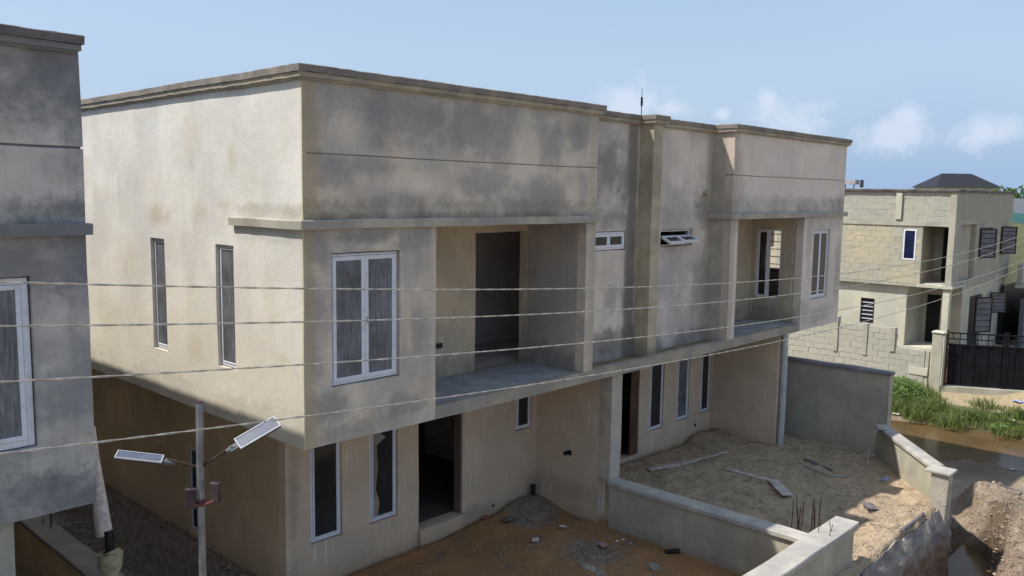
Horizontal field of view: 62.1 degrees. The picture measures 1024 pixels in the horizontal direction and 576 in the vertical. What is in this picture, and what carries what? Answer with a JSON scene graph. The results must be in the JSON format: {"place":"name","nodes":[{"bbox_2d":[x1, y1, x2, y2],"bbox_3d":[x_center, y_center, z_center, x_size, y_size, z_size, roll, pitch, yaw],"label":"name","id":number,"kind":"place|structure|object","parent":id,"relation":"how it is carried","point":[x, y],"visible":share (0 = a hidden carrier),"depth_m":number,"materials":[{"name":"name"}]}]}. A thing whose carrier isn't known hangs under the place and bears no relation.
{"place":"outdoors","nodes":[
{"label":"outdoors","id":0,"kind":"place"},
{"bbox_2d":[346,553,657,575],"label":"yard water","id":1,"kind":"structure","parent":0,"point":[643,573],"depth_m":14.92,"materials":[{"name":"brown liquid"}]},
{"bbox_2d":[453,495,686,575],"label":"yard debris","id":2,"kind":"object","parent":1,"relation":"on","point":[574,549],"visible":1,"depth_m":15.91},
{"bbox_2d":[596,542,608,547],"bbox_3d":[1.702,4.810,15.963,0.157,0.032,0.202,-4,8,-36],"label":"pink wrapper","id":3,"kind":"object","parent":2,"relation":"on","point":[602,544],"visible":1,"depth_m":15.95,"materials":[{"name":"pink plastic"}]},
{"bbox_2d":[596,568,605,575],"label":"rubble heap","id":4,"kind":"object","parent":1,"relation":"on","point":[600,572],"visible":1,"depth_m":14.88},
{"bbox_2d":[0,267,1022,454],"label":"overhead cable","id":5,"kind":"object","parent":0,"point":[44,448],"visible":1,"depth_m":7.09,"materials":[{"name":"grey metal"}]},
{"bbox_2d":[0,260,1023,382],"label":"overhead cable","id":6,"kind":"object","parent":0,"point":[63,378],"visible":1,"depth_m":7.12,"materials":[{"name":"grey metal"}]},
{"bbox_2d":[0,241,1023,326],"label":"overhead cable","id":7,"kind":"object","parent":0,"point":[74,325],"visible":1,"depth_m":7.07,"materials":[{"name":"black rubber"}]},
{"bbox_2d":[0,234,1023,289],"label":"overhead cable","id":8,"kind":"object","parent":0,"point":[101,284],"visible":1,"depth_m":6.90,"materials":[{"name":"black rubber"}]},
{"bbox_2d":[0,0,1023,196],"label":"sky","id":9,"kind":"structure","parent":0,"point":[922,90],"materials":[{"name":"blue"}]},
{"bbox_2d":[45,231,1023,575],"bbox_3d":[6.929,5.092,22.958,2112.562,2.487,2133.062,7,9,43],"label":"ground","id":10,"kind":"structure","parent":0,"point":[167,549],"depth_m":17.78,"materials":[{"name":"soil"}]},
{"bbox_2d":[0,24,96,575],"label":"neighbouring house","id":11,"kind":"structure","parent":10,"relation":"on","point":[45,229],"depth_m":8.94,"materials":[{"name":"grey concrete"}]},
{"bbox_2d":[0,277,34,450],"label":"window","id":12,"kind":"structure","parent":11,"relation":"in","point":[17,430],"depth_m":8.86,"materials":[{"name":"white glass"}]},
{"bbox_2d":[13,515,124,575],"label":"passage wall","id":13,"kind":"structure","parent":10,"relation":"on","point":[54,549],"depth_m":13.81,"materials":[{"name":"brown concrete"}]},
{"bbox_2d":[43,513,51,526],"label":"starter bars","id":14,"kind":"object","parent":13,"relation":"on","point":[50,519],"visible":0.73,"depth_m":14.24,"materials":[{"name":"metal"}]},
{"bbox_2d":[92,426,124,575],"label":"drain pipe","id":15,"kind":"object","parent":13,"relation":"attached to","point":[111,557],"visible":0.85,"depth_m":11.51,"materials":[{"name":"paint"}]},
{"bbox_2d":[63,485,249,575],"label":"passage rubble","id":16,"kind":"object","parent":10,"relation":"on","point":[131,567],"visible":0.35,"depth_m":16.69,"materials":[{"name":"grey stone"}]},
{"bbox_2d":[114,401,280,575],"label":"street lamp","id":17,"kind":"object","parent":10,"relation":"on","point":[198,501],"visible":0.98,"depth_m":7.00,"materials":[{"name":"metal"}]},
{"bbox_2d":[80,63,852,575],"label":"twin house","id":18,"kind":"structure","parent":10,"relation":"on","point":[308,179],"depth_m":15.07,"materials":[{"name":"beige concrete"}]},
{"bbox_2d":[154,238,166,348],"bbox_3d":[-5.873,0.097,14.343,0.492,1.852,0.072,7,9,43],"label":"window","id":19,"kind":"structure","parent":18,"relation":"in","point":[159,245],"depth_m":14.36,"materials":[{"name":"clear glass"}]},
{"bbox_2d":[189,445,197,531],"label":"window","id":20,"kind":"structure","parent":18,"relation":"in","point":[193,481],"depth_m":16.01,"materials":[{"name":"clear glass"}]},
{"bbox_2d":[219,244,235,367],"bbox_3d":[-4.238,0.276,12.808,0.512,1.842,0.072,7,9,43],"label":"window","id":21,"kind":"structure","parent":18,"relation":"in","point":[226,251],"depth_m":12.82,"materials":[{"name":"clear glass"}]},
{"bbox_2d":[309,442,340,542],"bbox_3d":[-3.146,3.363,14.280,0.072,1.732,0.602,7,9,43],"label":"window","id":22,"kind":"structure","parent":18,"relation":"in","point":[324,462],"depth_m":14.27,"materials":[{"name":"white glass"}]},
{"bbox_2d":[331,251,396,385],"bbox_3d":[-2.113,0.409,12.117,0.072,1.832,1.172,7,9,43],"label":"window","id":23,"kind":"structure","parent":18,"relation":"in","point":[353,340],"depth_m":12.08,"materials":[{"name":"white glass"}]},
{"bbox_2d":[370,429,395,522],"bbox_3d":[-2.315,3.273,15.154,0.072,1.722,0.602,7,9,43],"label":"window","id":24,"kind":"structure","parent":18,"relation":"in","point":[382,445],"depth_m":15.15,"materials":[{"name":"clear glass"}]},
{"bbox_2d":[516,396,530,429],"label":"window","id":25,"kind":"structure","parent":18,"relation":"in","point":[522,405],"depth_m":17.75,"materials":[{"name":"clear glass"}]},
{"bbox_2d":[595,231,623,249],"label":"window","id":26,"kind":"structure","parent":18,"relation":"in","point":[603,240],"depth_m":16.98,"materials":[{"name":"clear glass"}]},
{"bbox_2d":[628,370,638,455],"bbox_3d":[2.966,2.948,20.736,0.040,2.270,0.305,7,9,43],"label":"door leaf","id":27,"kind":"structure","parent":18,"relation":"in","point":[634,376],"depth_m":20.72,"materials":[{"name":"brown wood"}]},
{"bbox_2d":[649,364,662,429],"bbox_3d":[3.596,2.679,21.380,0.072,1.752,0.592,7,9,43],"label":"window","id":28,"kind":"structure","parent":18,"relation":"in","point":[656,377],"depth_m":21.38,"materials":[{"name":"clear glass"}]},
{"bbox_2d":[660,229,699,245],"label":"window","id":29,"kind":"structure","parent":18,"relation":"in","point":[676,239],"depth_m":18.64,"materials":[{"name":"clear glass"}]},
{"bbox_2d":[676,358,688,420],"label":"window","id":30,"kind":"structure","parent":18,"relation":"in","point":[683,366],"depth_m":22.27,"materials":[{"name":"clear glass"}]},
{"bbox_2d":[700,353,710,412],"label":"window","id":31,"kind":"structure","parent":18,"relation":"in","point":[704,400],"depth_m":23.09,"materials":[{"name":"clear glass"}]},
{"bbox_2d":[755,229,781,298],"bbox_3d":[6.926,-0.655,22.917,0.740,1.860,0.095,7,9,43],"label":"window","id":32,"kind":"structure","parent":18,"relation":"in","point":[764,241],"depth_m":22.98,"materials":[{"name":"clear glass"}]},
{"bbox_2d":[811,229,827,297],"bbox_3d":[8.295,-0.658,23.075,0.072,1.842,1.012,7,9,43],"label":"window","id":33,"kind":"structure","parent":18,"relation":"in","point":[820,236],"depth_m":23.08,"materials":[{"name":"clear glass"}]},
{"bbox_2d":[501,516,517,522],"bbox_3d":[-0.052,4.591,16.951,0.318,0.045,0.214,-3,8,-32],"label":"sheet scrap","id":34,"kind":"object","parent":10,"relation":"on","point":[508,518],"visible":1,"depth_m":16.93,"materials":[{"name":"grey metal"}]},
{"bbox_2d":[530,483,535,495],"bbox_3d":[0.442,4.315,17.940,0.110,0.360,0.110,7,9,43],"label":"pipe stub","id":35,"kind":"object","parent":10,"relation":"on","point":[533,489],"visible":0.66,"depth_m":17.89,"materials":[{"name":"black plastic"}]},
{"bbox_2d":[580,564,597,571],"bbox_3d":[1.339,4.958,15.123,0.416,0.041,0.255,7,9,43],"label":"rubble heap","id":36,"kind":"object","parent":10,"relation":"on","point":[590,567],"visible":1,"depth_m":15.07,"materials":[{"name":"grey stone"}]},
{"bbox_2d":[646,562,661,570],"bbox_3d":[2.530,4.946,15.134,0.277,0.101,0.292,1,6,-2],"label":"rubble heap","id":37,"kind":"object","parent":10,"relation":"on","point":[653,566],"visible":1,"depth_m":15.08,"materials":[{"name":"grey stone"}]},
{"bbox_2d":[646,460,695,470],"bbox_3d":[3.799,4.222,20.273,1.396,0.047,0.170,-3,7,-31],"label":"plank","id":38,"kind":"object","parent":10,"relation":"on","point":[681,463],"visible":1,"depth_m":20.23,"materials":[{"name":"grey wood"}]},
{"bbox_2d":[665,548,679,553],"bbox_3d":[2.960,4.871,15.714,0.270,0.120,0.100,0,6,-6],"label":"pipe stub","id":39,"kind":"object","parent":10,"relation":"on","point":[672,551],"visible":1,"depth_m":15.68,"materials":[{"name":"black plastic"}]},
{"bbox_2d":[608,478,807,574],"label":"divider wall","id":40,"kind":"structure","parent":10,"relation":"on","point":[737,542],"depth_m":15.48,"materials":[{"name":"grey concrete"}]},
{"bbox_2d":[694,451,727,460],"bbox_3d":[4.861,4.155,20.973,1.276,0.046,0.080,-4,8,-35],"label":"plank","id":41,"kind":"object","parent":10,"relation":"on","point":[710,456],"visible":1,"depth_m":20.97,"materials":[{"name":"grey wood"}]},
{"bbox_2d":[725,468,780,481],"bbox_3d":[5.562,4.337,19.664,1.294,0.062,0.130,6,8,39],"label":"plank","id":42,"kind":"object","parent":10,"relation":"on","point":[745,473],"visible":0.87,"depth_m":19.74,"materials":[{"name":"grey wood"}]},
{"bbox_2d":[606,431,925,556],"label":"dry twigs","id":43,"kind":"object","parent":10,"relation":"on","point":[814,485],"visible":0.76,"depth_m":17.99,"materials":[{"name":"brown wood"}]},
{"bbox_2d":[620,430,929,559],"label":"sand crumbs","id":44,"kind":"object","parent":10,"relation":"on","point":[862,523],"visible":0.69,"depth_m":18.22,"materials":[{"name":"beige sand"}]},
{"bbox_2d":[767,479,792,495],"bbox_3d":[5.901,4.391,18.754,0.250,0.090,1.134,1,6,1],"label":"plank","id":45,"kind":"object","parent":10,"relation":"on","point":[779,486],"visible":1,"depth_m":18.70,"materials":[{"name":"grey wood"}]},
{"bbox_2d":[744,516,858,575],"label":"front wall","id":46,"kind":"structure","parent":10,"relation":"on","point":[815,552],"depth_m":13.89,"materials":[{"name":"grey concrete"}]},
{"bbox_2d":[791,496,820,531],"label":"starter bars","id":47,"kind":"object","parent":10,"relation":"on","point":[798,521],"visible":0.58,"depth_m":16.37,"materials":[{"name":"metal"}]},
{"bbox_2d":[803,458,832,469],"bbox_3d":[7.371,4.244,20.498,0.090,0.039,0.971,-2,7,-21],"label":"plank","id":48,"kind":"object","parent":10,"relation":"on","point":[816,463],"visible":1,"depth_m":20.53,"materials":[{"name":"grey wood"}]},
{"bbox_2d":[797,429,877,476],"bbox_3d":[8.032,3.916,20.192,2.068,0.873,1.220,0,6,-4],"label":"water hose","id":49,"kind":"object","parent":10,"relation":"on","point":[847,474],"visible":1,"depth_m":20.32,"materials":[{"name":"black rubber"}]},
{"bbox_2d":[784,356,895,451],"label":"side boundary wall","id":50,"kind":"structure","parent":10,"relation":"on","point":[850,406],"depth_m":22.33,"materials":[{"name":"grey concrete"}]},
{"bbox_2d":[788,315,930,389],"bbox_3d":[12.840,2.605,37.887,10.826,3.121,0.292,7,9,43],"label":"block fence","id":51,"kind":"object","parent":10,"relation":"on","point":[867,345],"visible":0.42,"depth_m":35.90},
{"bbox_2d":[861,502,878,509],"bbox_3d":[7.422,4.518,17.638,0.246,0.043,0.350,1,6,2],"label":"metal scrap","id":52,"kind":"object","parent":10,"relation":"on","point":[868,505],"visible":1,"depth_m":17.62,"materials":[{"name":"grey metal"}]},
{"bbox_2d":[880,477,889,480],"bbox_3d":[8.605,4.397,19.599,0.170,0.077,0.278,7,9,43],"label":"plastic bag","id":53,"kind":"object","parent":10,"relation":"on","point":[884,478],"visible":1,"depth_m":19.56,"materials":[{"name":"blue plastic"}]},
{"bbox_2d":[776,189,1017,364],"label":"block house","id":54,"kind":"structure","parent":10,"relation":"on","point":[885,228],"depth_m":40.52,"materials":[{"name":"beige brick"}]},
{"bbox_2d":[860,298,874,322],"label":"window","id":55,"kind":"structure","parent":54,"relation":"in","point":[867,312],"depth_m":41.22,"materials":[{"name":"metal"}]},
{"bbox_2d":[902,229,916,259],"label":"window","id":56,"kind":"structure","parent":54,"relation":"in","point":[909,235],"depth_m":39.37,"materials":[{"name":"blue glass"}]},
{"bbox_2d":[973,297,992,332],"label":"window","id":57,"kind":"structure","parent":54,"relation":"in","point":[983,305],"depth_m":41.55,"materials":[{"name":"glass"}]},
{"bbox_2d":[978,229,997,257],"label":"window","id":58,"kind":"structure","parent":54,"relation":"in","point":[988,237],"depth_m":41.07,"materials":[{"name":"glass"}]},
{"bbox_2d":[990,292,1007,312],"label":"window","id":59,"kind":"structure","parent":54,"relation":"in","point":[999,305],"depth_m":43.23,"materials":[{"name":"metal"}]},
{"bbox_2d":[1000,227,1017,253],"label":"window","id":60,"kind":"structure","parent":54,"relation":"in","point":[1007,233],"depth_m":43.82,"materials":[{"name":"metal"}]},
{"bbox_2d":[861,509,951,575],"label":"foundation wall","id":61,"kind":"structure","parent":10,"relation":"on","point":[923,548],"depth_m":16.65,"materials":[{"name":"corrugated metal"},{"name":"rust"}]},
{"bbox_2d":[875,424,944,498],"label":"corner wall","id":62,"kind":"structure","parent":10,"relation":"on","point":[900,456],"depth_m":19.51,"materials":[{"name":"beige concrete"}]},
{"bbox_2d":[876,425,888,430],"bbox_3d":[9.060,3.421,20.793,0.204,0.053,0.300,7,9,43],"label":"coping stone","id":63,"kind":"object","parent":62,"relation":"on","point":[882,427],"visible":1,"depth_m":20.74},
{"bbox_2d":[893,374,929,399],"bbox_3d":[14.760,3.869,32.321,2.064,1.087,2.120,7,9,43],"label":"weed clump","id":64,"kind":"object","parent":10,"relation":"on","point":[900,384],"visible":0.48,"depth_m":31.90,"materials":[{"name":"green plant"}]},
{"bbox_2d":[899,512,924,532],"bbox_3d":[7.869,4.598,16.714,0.060,0.057,1.416,7,9,42],"label":"stick","id":65,"kind":"object","parent":10,"relation":"on","point":[916,519],"visible":1,"depth_m":16.67,"materials":[{"name":"grey wood"}]},
{"bbox_2d":[929,330,947,391],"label":"gate pillar","id":66,"kind":"structure","parent":10,"relation":"on","point":[939,340],"depth_m":33.81,"materials":[{"name":"beige concrete"}]},
{"bbox_2d":[925,464,956,524],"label":"corner pillar","id":67,"kind":"structure","parent":10,"relation":"on","point":[941,487],"depth_m":17.66,"materials":[{"name":"beige concrete"}]},
{"bbox_2d":[891,420,1023,470],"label":"puddle water","id":68,"kind":"structure","parent":10,"relation":"on","point":[936,442],"depth_m":27.13,"materials":[{"name":"brown liquid"}]},
{"bbox_2d":[989,421,1012,429],"bbox_3d":[16.451,4.671,28.495,0.840,0.389,0.836,7,9,43],"label":"weed clump","id":69,"kind":"object","parent":68,"relation":"on","point":[997,424],"visible":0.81,"depth_m":28.44,"materials":[{"name":"green plant"}]},
{"bbox_2d":[913,173,1001,190],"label":"black roof house","id":70,"kind":"structure","parent":10,"relation":"on","point":[957,181],"depth_m":137.34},
{"bbox_2d":[892,377,1023,438],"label":"roadside grass","id":71,"kind":"structure","parent":10,"relation":"on","point":[919,408],"depth_m":29.82,"materials":[{"name":"green plant"}]},
{"bbox_2d":[939,384,1023,394],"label":"gate threshold","id":72,"kind":"object","parent":10,"relation":"on","point":[973,390],"visible":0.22,"depth_m":33.53,"materials":[{"name":"grey concrete"}]},
{"bbox_2d":[943,330,1023,389],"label":"metal gate","id":73,"kind":"structure","parent":72,"relation":"on","point":[1002,367],"depth_m":33.50,"materials":[{"name":"metal"}]},
{"bbox_2d":[947,482,1023,575],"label":"mud twigs","id":74,"kind":"object","parent":10,"relation":"on","point":[997,531],"visible":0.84,"depth_m":18.80,"materials":[{"name":"brown wood"}]},
{"bbox_2d":[961,480,1023,575],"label":"soil clods","id":75,"kind":"object","parent":10,"relation":"on","point":[1010,535],"visible":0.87,"depth_m":18.80,"materials":[{"name":"brown soil"}]},
{"bbox_2d":[989,184,1023,197],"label":"leafy tree","id":76,"kind":"object","parent":10,"relation":"on","point":[1020,194],"visible":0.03,"depth_m":75.44,"materials":[{"name":"green plant"}]},
{"bbox_2d":[998,263,1023,346],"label":"garage shed","id":77,"kind":"structure","parent":10,"relation":"on","point":[1011,320],"depth_m":45.50,"materials":[{"name":"plastic"}]},
{"bbox_2d":[1004,198,1023,284],"bbox_3d":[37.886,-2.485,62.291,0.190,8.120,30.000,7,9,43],"label":"painted building","id":78,"kind":"structure","parent":10,"relation":"on","point":[1018,218],"depth_m":59.15,"materials":[{"name":"yellow paint"}]},
{"bbox_2d":[845,180,863,188],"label":"water tank","id":79,"kind":"object","parent":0,"point":[852,182],"visible":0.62,"depth_m":59.61,"materials":[{"name":"white plastic"}]},
{"bbox_2d":[947,542,991,575],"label":"trench water","id":80,"kind":"structure","parent":0,"point":[965,559],"depth_m":18.79,"materials":[{"name":"liquid"}]}
]}

